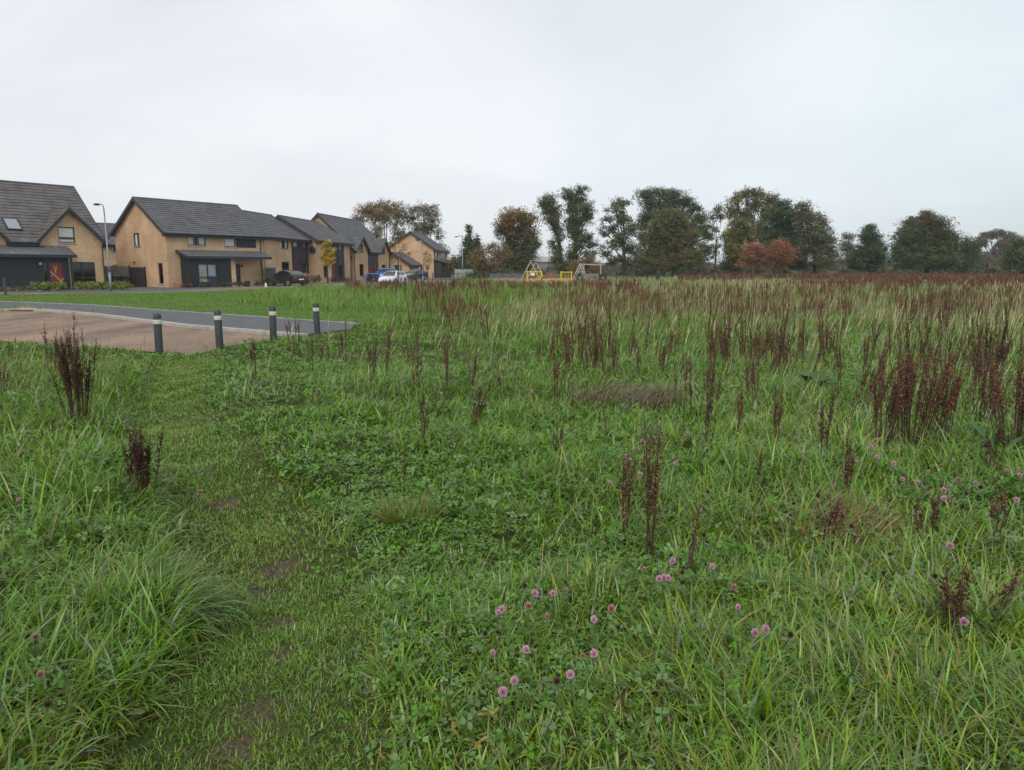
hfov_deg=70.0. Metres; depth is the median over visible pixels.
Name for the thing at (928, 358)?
dock plant
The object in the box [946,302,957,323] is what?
dock plant
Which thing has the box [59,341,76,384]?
dock plant
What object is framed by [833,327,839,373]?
dock plant
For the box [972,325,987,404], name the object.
dock plant
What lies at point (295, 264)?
door
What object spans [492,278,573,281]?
playground surface
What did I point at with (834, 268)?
distant woods
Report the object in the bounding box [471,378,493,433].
dock plant
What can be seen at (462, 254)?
street lamp
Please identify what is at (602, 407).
dock plant
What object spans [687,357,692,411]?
dock plant
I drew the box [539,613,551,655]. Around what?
clover flower
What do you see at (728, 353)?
dock plant
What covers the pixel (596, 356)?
dock plant
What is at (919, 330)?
dock plant
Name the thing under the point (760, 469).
dock plant
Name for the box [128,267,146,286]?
timber gate
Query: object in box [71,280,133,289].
hedge
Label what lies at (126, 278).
wheelie bin
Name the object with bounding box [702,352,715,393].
dock plant
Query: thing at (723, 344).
dock plant
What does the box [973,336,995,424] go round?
dock plant
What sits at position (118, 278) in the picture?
wheelie bin
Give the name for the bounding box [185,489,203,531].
clover flower
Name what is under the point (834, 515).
dock plant
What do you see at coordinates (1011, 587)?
dock plant
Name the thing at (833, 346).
dock plant
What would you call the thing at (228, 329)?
kerb
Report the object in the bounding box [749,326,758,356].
dock plant
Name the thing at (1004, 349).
dock plant
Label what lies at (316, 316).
bollard
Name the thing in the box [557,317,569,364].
dock plant
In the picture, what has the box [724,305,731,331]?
dock plant
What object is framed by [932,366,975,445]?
dock plant
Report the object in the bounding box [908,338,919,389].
dock plant
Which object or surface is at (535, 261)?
swing frame
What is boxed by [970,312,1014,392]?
dock plant
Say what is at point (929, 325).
dock plant
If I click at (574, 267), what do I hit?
autumn bush
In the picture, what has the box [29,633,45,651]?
clover flower
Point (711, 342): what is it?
dock plant
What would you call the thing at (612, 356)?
dock plant
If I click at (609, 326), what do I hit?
dock plant
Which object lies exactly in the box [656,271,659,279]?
litter bin
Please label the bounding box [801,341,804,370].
dock plant
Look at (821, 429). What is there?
dock plant
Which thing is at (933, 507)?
dock plant
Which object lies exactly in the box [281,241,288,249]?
window
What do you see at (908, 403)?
dock plant
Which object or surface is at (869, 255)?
broadleaf tree
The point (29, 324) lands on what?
road
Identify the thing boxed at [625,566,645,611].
clover flower
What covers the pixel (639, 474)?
clover flower
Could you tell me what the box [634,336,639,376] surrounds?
dock plant
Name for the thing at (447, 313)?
dock plant
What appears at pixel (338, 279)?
garden shrub
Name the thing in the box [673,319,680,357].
dock plant
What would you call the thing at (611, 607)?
clover flower
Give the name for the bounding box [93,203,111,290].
street lamp
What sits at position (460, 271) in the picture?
panel fence
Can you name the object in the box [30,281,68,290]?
hedge
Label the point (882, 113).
sky
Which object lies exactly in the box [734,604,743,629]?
clover flower
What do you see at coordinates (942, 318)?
dock plant
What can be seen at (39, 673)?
clover flower
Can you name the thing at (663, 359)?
dock plant
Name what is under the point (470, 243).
evergreen tree
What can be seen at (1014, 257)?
broadleaf tree
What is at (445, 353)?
dock plant
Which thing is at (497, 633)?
clover flower
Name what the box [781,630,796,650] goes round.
clover flower
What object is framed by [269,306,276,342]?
bollard
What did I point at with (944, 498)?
clover flower
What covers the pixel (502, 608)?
clover flower
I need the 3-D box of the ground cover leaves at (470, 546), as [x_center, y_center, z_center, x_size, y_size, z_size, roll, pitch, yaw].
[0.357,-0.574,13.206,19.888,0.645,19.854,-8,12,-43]
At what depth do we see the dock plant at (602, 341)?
13.17 m
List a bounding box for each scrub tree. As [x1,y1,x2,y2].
[441,254,471,272]
[464,241,513,276]
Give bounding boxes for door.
[49,262,64,282]
[236,264,240,282]
[293,263,297,270]
[332,265,335,277]
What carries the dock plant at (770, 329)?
on the ground at (238, 745)
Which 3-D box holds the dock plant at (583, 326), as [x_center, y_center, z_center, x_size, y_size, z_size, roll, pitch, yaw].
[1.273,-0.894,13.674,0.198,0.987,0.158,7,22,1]
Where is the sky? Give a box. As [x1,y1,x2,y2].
[0,0,1023,263]
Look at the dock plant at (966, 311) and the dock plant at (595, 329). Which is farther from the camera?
the dock plant at (966, 311)
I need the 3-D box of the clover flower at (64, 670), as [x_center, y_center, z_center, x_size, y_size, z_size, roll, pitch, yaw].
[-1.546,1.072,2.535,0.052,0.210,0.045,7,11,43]
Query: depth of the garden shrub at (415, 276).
91.03 m
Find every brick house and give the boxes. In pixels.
[0,180,108,290]
[96,222,116,279]
[108,196,271,286]
[193,206,311,284]
[275,215,354,282]
[311,213,392,280]
[389,231,450,277]
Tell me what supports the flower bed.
on the driveway
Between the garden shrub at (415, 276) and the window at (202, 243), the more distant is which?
the garden shrub at (415, 276)
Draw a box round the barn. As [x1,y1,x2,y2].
[521,257,568,270]
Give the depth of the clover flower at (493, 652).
2.63 m
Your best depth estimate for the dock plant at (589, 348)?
10.83 m
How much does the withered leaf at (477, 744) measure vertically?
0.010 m
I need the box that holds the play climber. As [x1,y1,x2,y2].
[573,264,600,279]
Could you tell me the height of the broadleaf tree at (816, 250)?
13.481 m
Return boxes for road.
[0,311,269,355]
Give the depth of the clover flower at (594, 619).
2.86 m
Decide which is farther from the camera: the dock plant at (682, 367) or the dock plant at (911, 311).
the dock plant at (911, 311)
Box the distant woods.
[459,260,945,270]
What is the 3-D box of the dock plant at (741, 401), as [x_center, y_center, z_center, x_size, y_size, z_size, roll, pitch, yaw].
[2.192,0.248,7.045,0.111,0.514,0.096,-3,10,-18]
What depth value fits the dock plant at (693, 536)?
3.65 m
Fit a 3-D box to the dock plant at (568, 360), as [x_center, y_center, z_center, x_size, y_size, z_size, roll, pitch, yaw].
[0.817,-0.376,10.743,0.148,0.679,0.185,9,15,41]
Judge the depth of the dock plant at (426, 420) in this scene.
6.54 m
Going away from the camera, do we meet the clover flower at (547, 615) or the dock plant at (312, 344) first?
the clover flower at (547, 615)
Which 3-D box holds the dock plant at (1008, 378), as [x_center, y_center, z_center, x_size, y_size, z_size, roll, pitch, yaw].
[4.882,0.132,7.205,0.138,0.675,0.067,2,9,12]
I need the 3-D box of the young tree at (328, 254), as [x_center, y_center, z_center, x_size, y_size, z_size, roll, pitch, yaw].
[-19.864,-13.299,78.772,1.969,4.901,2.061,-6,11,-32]
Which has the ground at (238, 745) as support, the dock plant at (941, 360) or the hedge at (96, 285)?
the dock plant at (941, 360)
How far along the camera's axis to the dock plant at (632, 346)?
13.43 m
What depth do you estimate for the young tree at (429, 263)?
75.01 m
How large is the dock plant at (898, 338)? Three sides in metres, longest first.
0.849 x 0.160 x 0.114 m
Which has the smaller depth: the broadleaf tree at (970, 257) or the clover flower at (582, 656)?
the clover flower at (582, 656)
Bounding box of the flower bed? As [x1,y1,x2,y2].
[0,283,46,291]
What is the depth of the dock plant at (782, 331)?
14.18 m
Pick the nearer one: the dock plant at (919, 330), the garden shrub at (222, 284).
the dock plant at (919, 330)
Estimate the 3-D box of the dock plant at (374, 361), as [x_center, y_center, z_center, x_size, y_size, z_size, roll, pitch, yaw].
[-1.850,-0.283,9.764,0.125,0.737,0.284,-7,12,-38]
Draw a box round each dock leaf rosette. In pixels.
[800,366,842,385]
[967,421,1023,454]
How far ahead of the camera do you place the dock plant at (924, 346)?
12.05 m
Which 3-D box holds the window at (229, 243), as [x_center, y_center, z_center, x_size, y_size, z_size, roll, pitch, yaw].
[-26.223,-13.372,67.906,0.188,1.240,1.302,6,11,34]
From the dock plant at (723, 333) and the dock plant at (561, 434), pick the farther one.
the dock plant at (723, 333)
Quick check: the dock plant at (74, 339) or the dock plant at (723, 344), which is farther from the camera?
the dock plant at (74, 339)
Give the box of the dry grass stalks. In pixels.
[0,275,1023,769]
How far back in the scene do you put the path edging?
28.07 m
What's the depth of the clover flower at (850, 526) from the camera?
3.91 m
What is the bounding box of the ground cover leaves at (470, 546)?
[0,328,1023,769]
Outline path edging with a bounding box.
[1,301,356,325]
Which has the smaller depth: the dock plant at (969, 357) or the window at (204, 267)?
the dock plant at (969, 357)
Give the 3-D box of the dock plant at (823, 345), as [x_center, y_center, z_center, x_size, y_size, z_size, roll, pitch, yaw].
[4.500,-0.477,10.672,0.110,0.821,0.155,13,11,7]
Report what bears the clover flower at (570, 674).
on the ground at (238, 745)
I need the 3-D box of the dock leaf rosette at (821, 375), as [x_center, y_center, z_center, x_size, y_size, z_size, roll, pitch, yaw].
[3.855,-0.074,9.200,0.612,0.265,0.626,4,10,23]
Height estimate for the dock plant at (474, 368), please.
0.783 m
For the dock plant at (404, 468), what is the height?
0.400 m
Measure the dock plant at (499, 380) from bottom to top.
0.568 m
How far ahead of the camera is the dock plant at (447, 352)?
9.60 m
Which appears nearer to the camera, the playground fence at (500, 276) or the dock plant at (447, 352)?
the dock plant at (447, 352)
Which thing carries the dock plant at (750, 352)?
on the ground at (238, 745)
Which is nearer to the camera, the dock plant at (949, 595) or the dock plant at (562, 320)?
the dock plant at (949, 595)
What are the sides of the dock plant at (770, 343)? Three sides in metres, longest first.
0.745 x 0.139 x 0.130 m
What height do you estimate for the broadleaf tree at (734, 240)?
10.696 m
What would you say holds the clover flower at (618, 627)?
on the ground at (238, 745)
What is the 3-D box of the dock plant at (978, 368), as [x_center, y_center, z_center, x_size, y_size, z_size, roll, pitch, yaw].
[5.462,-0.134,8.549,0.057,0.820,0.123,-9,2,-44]
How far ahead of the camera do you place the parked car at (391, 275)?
73.33 m
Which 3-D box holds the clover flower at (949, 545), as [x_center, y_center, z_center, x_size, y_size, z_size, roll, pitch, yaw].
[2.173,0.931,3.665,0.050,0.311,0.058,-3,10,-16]
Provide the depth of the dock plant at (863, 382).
6.52 m
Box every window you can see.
[43,262,48,282]
[58,227,76,243]
[72,262,95,283]
[133,233,140,246]
[158,263,163,284]
[187,237,206,246]
[198,264,217,282]
[224,239,236,247]
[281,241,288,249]
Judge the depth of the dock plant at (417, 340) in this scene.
12.27 m
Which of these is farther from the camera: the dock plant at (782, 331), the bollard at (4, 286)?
the bollard at (4, 286)
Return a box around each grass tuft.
[0,527,272,670]
[3,445,117,476]
[369,485,453,531]
[561,374,697,418]
[744,478,936,562]
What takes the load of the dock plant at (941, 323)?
on the ground at (238, 745)
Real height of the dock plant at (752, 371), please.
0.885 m
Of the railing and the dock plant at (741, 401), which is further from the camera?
the railing
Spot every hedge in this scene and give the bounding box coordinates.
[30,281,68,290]
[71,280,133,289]
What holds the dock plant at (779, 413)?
on the ground at (238, 745)
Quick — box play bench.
[581,274,598,280]
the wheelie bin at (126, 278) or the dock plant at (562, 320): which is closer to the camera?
the dock plant at (562, 320)
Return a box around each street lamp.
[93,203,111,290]
[416,239,423,280]
[455,235,462,277]
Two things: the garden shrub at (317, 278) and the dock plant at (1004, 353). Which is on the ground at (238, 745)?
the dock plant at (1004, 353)
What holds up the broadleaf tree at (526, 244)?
on the ground at (238, 745)
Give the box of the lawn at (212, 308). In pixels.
[0,286,507,324]
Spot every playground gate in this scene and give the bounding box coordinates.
[527,271,541,281]
[560,271,571,281]
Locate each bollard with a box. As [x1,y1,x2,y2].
[2,278,6,294]
[153,313,163,352]
[214,309,223,348]
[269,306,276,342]
[313,303,320,334]
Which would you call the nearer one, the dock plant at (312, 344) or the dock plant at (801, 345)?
the dock plant at (801, 345)
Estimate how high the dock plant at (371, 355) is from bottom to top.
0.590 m
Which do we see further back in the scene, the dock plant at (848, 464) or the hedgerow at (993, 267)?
the hedgerow at (993, 267)
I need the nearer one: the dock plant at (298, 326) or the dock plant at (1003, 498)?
the dock plant at (1003, 498)
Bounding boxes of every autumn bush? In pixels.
[566,253,602,275]
[733,239,776,273]
[759,237,803,273]
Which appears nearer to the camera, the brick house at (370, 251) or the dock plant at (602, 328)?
the dock plant at (602, 328)
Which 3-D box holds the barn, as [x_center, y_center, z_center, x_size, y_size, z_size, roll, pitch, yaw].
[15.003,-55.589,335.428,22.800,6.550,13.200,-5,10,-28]
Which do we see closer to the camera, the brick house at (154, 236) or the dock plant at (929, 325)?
the dock plant at (929, 325)
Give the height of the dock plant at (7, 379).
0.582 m
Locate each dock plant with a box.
[0,363,8,394]
[40,323,57,384]
[48,328,100,423]
[49,340,57,369]
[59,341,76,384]
[63,312,77,362]
[121,421,164,510]
[249,339,256,377]
[284,321,292,351]
[294,318,299,349]
[306,333,313,368]
[318,343,324,369]
[325,338,330,360]
[336,321,346,361]
[366,339,377,386]
[370,344,375,373]
[384,318,391,377]
[387,333,391,372]
[402,449,406,492]
[411,352,415,402]
[414,327,418,366]
[414,353,422,385]
[418,389,430,445]
[441,331,449,401]
[443,299,454,331]
[444,330,448,383]
[467,343,478,392]
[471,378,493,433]
[476,303,488,341]
[496,359,503,400]
[536,333,543,365]
[548,321,555,367]
[551,332,558,404]
[551,415,566,456]
[554,356,567,402]
[557,308,566,334]
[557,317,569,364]
[563,327,572,366]
[564,318,576,370]
[564,337,572,375]
[569,314,575,344]
[575,326,584,374]
[578,313,587,355]
[579,326,588,377]
[580,314,589,352]
[586,326,593,372]
[590,328,597,367]
[591,310,598,353]
[592,317,599,369]
[595,316,604,349]
[595,325,604,358]
[599,390,608,442]
[601,344,603,373]
[609,308,610,348]
[610,331,619,377]
[611,326,619,372]
[617,449,637,545]
[628,323,635,358]
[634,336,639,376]
[636,412,666,566]
[644,321,649,359]
[658,333,673,369]
[659,335,673,378]
[666,328,672,355]
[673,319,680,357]
[673,354,692,427]
[680,346,685,382]
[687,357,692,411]
[687,501,702,574]
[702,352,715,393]
[704,323,717,367]
[704,367,715,446]
[706,316,720,364]
[707,298,718,338]
[707,343,717,383]
[708,322,712,361]
[711,370,723,419]
[717,315,730,365]
[719,316,730,353]
[719,326,725,368]
[723,325,731,360]
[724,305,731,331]
[725,322,730,351]
[736,386,743,430]
[737,329,746,362]
[740,312,744,354]
[744,334,760,412]
[744,337,749,367]
[747,332,753,361]
[748,322,755,358]
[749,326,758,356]
[753,317,763,369]
[755,326,772,365]
[756,449,767,501]
[760,328,775,366]
[767,317,774,347]
[769,322,779,367]
[769,335,795,380]
[772,385,783,442]
[776,323,787,363]
[777,316,789,374]
[781,318,784,340]
[782,354,792,380]
[789,339,803,383]
[797,324,804,362]
[798,303,805,338]
[801,320,809,357]
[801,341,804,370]
[813,329,826,372]
[816,317,822,357]
[818,383,839,458]
[820,322,832,366]
[822,496,851,546]
[824,314,837,357]
[825,327,834,351]
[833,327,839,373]
[836,351,843,392]
[837,337,844,369]
[838,430,856,507]
[847,349,875,427]
[859,340,890,410]
[862,331,872,381]
[869,323,881,354]
[869,363,896,430]
[871,317,875,345]
[871,346,908,450]
[876,339,977,451]
[879,324,888,394]
[887,319,896,360]
[896,322,901,353]
[902,315,908,372]
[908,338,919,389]
[909,294,920,323]
[912,492,941,541]
[915,316,928,364]
[918,336,934,383]
[919,323,934,369]
[923,350,936,404]
[924,302,928,330]
[925,310,933,348]
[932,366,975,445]
[934,539,983,641]
[935,336,945,358]
[936,339,950,387]
[937,301,944,340]
[938,305,951,339]
[944,318,948,342]
[945,334,956,357]
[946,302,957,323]
[947,319,954,361]
[949,340,964,375]
[956,325,975,369]
[962,304,968,329]
[963,329,973,391]
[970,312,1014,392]
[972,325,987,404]
[972,351,1023,450]
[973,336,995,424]
[974,340,981,397]
[975,342,1005,418]
[982,374,999,419]
[982,417,1016,471]
[982,565,1023,628]
[987,468,1009,545]
[997,330,1013,366]
[997,366,1014,420]
[998,315,1009,345]
[1000,331,1014,367]
[1001,312,1008,348]
[1016,340,1023,367]
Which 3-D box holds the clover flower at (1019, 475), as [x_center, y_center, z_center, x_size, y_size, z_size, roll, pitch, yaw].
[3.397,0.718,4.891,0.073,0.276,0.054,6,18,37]
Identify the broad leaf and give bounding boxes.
[123,708,145,714]
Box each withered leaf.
[446,721,457,732]
[464,735,489,748]
[479,707,499,719]
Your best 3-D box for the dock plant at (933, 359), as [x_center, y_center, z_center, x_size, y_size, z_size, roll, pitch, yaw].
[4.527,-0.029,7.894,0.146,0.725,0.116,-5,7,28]
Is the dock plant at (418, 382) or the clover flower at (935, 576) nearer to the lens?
the clover flower at (935, 576)
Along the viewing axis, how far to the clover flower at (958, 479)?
4.76 m
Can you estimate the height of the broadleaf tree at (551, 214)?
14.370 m
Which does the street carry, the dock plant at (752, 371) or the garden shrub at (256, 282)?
the garden shrub at (256, 282)
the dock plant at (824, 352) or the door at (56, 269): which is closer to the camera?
the dock plant at (824, 352)
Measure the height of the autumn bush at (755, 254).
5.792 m
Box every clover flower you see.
[22,633,37,667]
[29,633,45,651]
[31,670,48,716]
[37,700,56,751]
[56,665,69,690]
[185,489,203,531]
[479,631,490,666]
[482,649,495,688]
[493,630,505,670]
[495,609,508,646]
[496,686,510,719]
[498,605,507,645]
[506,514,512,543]
[508,676,524,722]
[517,581,529,601]
[522,602,536,640]
[522,645,536,703]
[529,589,540,617]
[530,590,548,628]
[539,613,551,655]
[546,676,565,728]
[548,590,557,636]
[556,588,569,626]
[566,670,577,726]
[578,653,594,689]
[586,615,597,663]
[590,649,599,702]
[596,604,615,648]
[611,624,622,663]
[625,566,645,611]
[636,471,642,487]
[656,575,665,598]
[658,574,669,611]
[663,574,674,604]
[669,557,680,592]
[676,580,686,614]
[678,570,689,616]
[697,532,707,561]
[707,563,716,596]
[724,584,737,609]
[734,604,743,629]
[750,628,759,650]
[759,624,769,650]
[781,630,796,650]
[814,493,822,505]
[843,524,856,547]
[873,571,888,589]
[884,552,894,578]
[889,461,897,486]
[927,573,939,592]
[938,487,948,506]
[939,496,947,529]
[942,542,953,569]
[945,485,950,512]
[954,477,962,497]
[955,617,970,638]
[974,485,985,509]
[1009,579,1023,603]
[1013,497,1019,529]
[1017,473,1022,494]
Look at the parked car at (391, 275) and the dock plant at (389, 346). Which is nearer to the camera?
the dock plant at (389, 346)
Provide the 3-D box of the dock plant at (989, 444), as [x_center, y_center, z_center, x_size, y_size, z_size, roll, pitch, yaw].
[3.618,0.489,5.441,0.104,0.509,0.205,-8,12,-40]
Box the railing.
[432,272,474,280]
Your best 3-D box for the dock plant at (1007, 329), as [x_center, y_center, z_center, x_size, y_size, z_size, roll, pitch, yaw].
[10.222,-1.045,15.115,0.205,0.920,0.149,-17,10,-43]
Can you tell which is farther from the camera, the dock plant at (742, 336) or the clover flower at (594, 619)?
the dock plant at (742, 336)
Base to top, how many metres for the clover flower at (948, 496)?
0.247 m
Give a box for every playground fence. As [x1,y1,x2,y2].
[490,273,526,281]
[542,274,560,281]
[576,273,647,280]
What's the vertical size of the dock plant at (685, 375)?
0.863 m
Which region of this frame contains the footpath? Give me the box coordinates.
[0,301,355,335]
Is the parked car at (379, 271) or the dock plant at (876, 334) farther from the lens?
the parked car at (379, 271)
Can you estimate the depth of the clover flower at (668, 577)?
3.25 m
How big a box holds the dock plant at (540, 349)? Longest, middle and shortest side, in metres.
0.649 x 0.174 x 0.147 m
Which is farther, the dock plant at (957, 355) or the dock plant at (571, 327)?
the dock plant at (571, 327)
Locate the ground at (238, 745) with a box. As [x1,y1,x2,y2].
[0,271,1023,769]
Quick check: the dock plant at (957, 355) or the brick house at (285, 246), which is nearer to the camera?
the dock plant at (957, 355)
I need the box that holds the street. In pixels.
[0,275,457,293]
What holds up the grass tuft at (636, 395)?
on the ground at (238, 745)
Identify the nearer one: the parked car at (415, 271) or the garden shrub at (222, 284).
the garden shrub at (222, 284)
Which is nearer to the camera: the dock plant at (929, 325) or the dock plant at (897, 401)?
the dock plant at (897, 401)
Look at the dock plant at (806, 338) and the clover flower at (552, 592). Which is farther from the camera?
the dock plant at (806, 338)
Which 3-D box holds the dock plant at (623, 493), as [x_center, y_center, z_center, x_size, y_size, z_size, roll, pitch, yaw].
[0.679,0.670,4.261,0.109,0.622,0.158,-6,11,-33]
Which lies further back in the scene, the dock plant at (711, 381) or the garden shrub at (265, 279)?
the garden shrub at (265, 279)
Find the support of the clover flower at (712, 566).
on the ground at (238, 745)
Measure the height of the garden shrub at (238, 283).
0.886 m
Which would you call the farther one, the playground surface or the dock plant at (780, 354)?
the playground surface
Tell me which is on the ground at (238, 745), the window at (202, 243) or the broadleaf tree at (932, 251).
the broadleaf tree at (932, 251)
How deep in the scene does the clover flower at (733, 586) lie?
3.16 m
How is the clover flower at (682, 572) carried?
on the ground at (238, 745)
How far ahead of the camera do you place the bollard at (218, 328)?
15.74 m
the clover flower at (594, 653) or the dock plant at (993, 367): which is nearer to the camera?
the clover flower at (594, 653)
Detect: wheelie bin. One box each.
[105,275,113,281]
[114,275,121,283]
[121,275,129,284]
[208,275,216,286]
[367,273,372,281]
[373,273,377,281]
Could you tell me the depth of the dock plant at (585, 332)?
14.86 m
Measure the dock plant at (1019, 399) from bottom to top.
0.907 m
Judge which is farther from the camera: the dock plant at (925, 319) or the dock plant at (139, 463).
the dock plant at (925, 319)
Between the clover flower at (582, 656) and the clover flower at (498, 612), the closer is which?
the clover flower at (582, 656)
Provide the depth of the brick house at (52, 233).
57.61 m
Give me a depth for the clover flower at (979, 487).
4.60 m
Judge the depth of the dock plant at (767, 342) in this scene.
11.56 m
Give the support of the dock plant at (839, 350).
on the ground at (238, 745)
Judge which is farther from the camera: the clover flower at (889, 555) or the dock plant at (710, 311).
the dock plant at (710, 311)
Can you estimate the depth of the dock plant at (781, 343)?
10.81 m
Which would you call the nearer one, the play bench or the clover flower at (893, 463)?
the clover flower at (893, 463)
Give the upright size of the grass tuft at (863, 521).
0.350 m
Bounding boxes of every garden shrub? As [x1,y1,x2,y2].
[183,281,193,287]
[199,281,209,287]
[217,280,231,286]
[231,280,245,286]
[254,279,262,286]
[261,274,277,286]
[305,271,313,284]
[310,274,321,282]
[326,275,352,282]
[407,274,418,279]
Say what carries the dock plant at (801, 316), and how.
on the ground at (238, 745)
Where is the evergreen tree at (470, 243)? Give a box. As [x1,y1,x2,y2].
[456,224,484,268]
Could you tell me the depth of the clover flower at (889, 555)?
3.53 m
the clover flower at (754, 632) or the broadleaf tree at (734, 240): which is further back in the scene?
the broadleaf tree at (734, 240)
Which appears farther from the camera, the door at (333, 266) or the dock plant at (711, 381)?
the door at (333, 266)
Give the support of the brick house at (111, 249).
on the ground at (238, 745)
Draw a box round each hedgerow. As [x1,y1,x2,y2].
[451,255,1019,275]
[465,269,537,278]
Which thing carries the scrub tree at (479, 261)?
on the ground at (238, 745)
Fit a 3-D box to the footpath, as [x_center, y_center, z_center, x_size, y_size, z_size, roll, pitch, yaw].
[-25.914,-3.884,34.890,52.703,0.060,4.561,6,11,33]
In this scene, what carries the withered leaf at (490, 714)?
on the ground cover leaves at (470, 546)
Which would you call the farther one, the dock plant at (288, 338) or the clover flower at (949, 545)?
the dock plant at (288, 338)
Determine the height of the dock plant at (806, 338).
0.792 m
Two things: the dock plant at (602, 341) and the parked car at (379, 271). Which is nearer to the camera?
the dock plant at (602, 341)
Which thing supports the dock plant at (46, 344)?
on the ground at (238, 745)
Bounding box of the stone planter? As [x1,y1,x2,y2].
[174,283,182,287]
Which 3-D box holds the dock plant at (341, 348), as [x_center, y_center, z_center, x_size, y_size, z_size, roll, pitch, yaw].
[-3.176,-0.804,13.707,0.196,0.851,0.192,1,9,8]
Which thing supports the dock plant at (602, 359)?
on the ground at (238, 745)
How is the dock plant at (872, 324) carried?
on the ground at (238, 745)
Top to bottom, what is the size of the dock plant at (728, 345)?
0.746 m
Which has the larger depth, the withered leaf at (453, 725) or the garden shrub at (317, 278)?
the garden shrub at (317, 278)
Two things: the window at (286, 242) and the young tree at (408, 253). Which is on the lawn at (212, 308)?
the young tree at (408, 253)
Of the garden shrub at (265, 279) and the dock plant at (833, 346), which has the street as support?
the garden shrub at (265, 279)
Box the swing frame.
[522,260,545,280]
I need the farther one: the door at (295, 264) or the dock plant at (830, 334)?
the door at (295, 264)
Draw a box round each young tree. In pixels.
[319,239,335,283]
[390,239,411,281]
[423,251,432,282]
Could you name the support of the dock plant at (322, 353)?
on the ground at (238, 745)
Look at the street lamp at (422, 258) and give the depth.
68.94 m
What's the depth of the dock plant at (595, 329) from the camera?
14.52 m
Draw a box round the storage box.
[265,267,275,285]
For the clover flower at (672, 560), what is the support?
on the ground at (238, 745)
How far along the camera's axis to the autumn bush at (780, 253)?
101.92 m
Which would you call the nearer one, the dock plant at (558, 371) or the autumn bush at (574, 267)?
the dock plant at (558, 371)
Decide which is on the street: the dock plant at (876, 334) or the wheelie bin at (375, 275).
the wheelie bin at (375, 275)
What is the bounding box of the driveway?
[38,286,212,292]
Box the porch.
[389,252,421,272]
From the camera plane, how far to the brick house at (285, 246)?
76.85 m
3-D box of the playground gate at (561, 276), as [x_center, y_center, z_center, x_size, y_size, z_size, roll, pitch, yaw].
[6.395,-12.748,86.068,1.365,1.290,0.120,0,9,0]
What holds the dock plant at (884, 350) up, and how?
on the ground at (238, 745)
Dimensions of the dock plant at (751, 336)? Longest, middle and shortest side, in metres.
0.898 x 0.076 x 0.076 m
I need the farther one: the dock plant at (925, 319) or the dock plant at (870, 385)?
the dock plant at (925, 319)
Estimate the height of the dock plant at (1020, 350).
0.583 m
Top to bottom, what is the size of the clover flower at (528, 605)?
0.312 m
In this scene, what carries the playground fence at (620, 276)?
on the ground at (238, 745)
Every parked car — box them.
[267,270,308,285]
[363,268,397,281]
[378,270,407,283]
[405,269,426,279]
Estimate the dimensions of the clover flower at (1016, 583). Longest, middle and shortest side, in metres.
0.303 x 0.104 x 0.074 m
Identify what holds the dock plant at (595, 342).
on the ground at (238, 745)
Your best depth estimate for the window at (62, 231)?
58.27 m
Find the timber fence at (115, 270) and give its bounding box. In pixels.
[104,265,129,282]
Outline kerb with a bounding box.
[0,308,307,337]
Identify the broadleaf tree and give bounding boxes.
[349,197,419,245]
[400,199,450,256]
[490,205,543,277]
[532,191,568,277]
[556,183,600,277]
[595,196,642,276]
[627,184,714,276]
[635,206,712,276]
[708,202,726,273]
[711,214,760,273]
[721,186,782,274]
[752,198,811,273]
[787,199,843,273]
[834,232,860,268]
[840,223,892,274]
[883,209,966,272]
[948,229,994,272]
[973,228,1017,259]
[997,234,1023,274]
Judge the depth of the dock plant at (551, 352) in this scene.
11.63 m
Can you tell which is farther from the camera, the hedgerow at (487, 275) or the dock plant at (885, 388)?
the hedgerow at (487, 275)
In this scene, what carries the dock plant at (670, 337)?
on the ground at (238, 745)
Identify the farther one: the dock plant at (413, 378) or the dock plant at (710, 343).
the dock plant at (710, 343)
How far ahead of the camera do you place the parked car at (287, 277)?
67.92 m
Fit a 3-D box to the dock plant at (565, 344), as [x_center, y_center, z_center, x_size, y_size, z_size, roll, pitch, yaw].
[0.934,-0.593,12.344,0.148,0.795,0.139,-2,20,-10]
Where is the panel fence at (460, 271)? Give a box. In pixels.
[455,269,472,277]
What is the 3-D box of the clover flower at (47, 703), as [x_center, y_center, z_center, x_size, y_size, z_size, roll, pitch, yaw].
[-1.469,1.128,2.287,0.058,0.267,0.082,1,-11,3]
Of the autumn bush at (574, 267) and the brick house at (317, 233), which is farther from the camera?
the autumn bush at (574, 267)
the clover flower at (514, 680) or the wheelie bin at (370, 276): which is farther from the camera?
the wheelie bin at (370, 276)
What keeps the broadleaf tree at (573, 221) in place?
on the ground at (238, 745)
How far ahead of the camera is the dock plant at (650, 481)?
3.99 m
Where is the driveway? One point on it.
(141, 289)
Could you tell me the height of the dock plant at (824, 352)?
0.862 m
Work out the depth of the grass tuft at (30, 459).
5.35 m
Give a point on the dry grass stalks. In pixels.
(734, 283)
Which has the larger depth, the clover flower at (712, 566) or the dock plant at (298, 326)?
the dock plant at (298, 326)

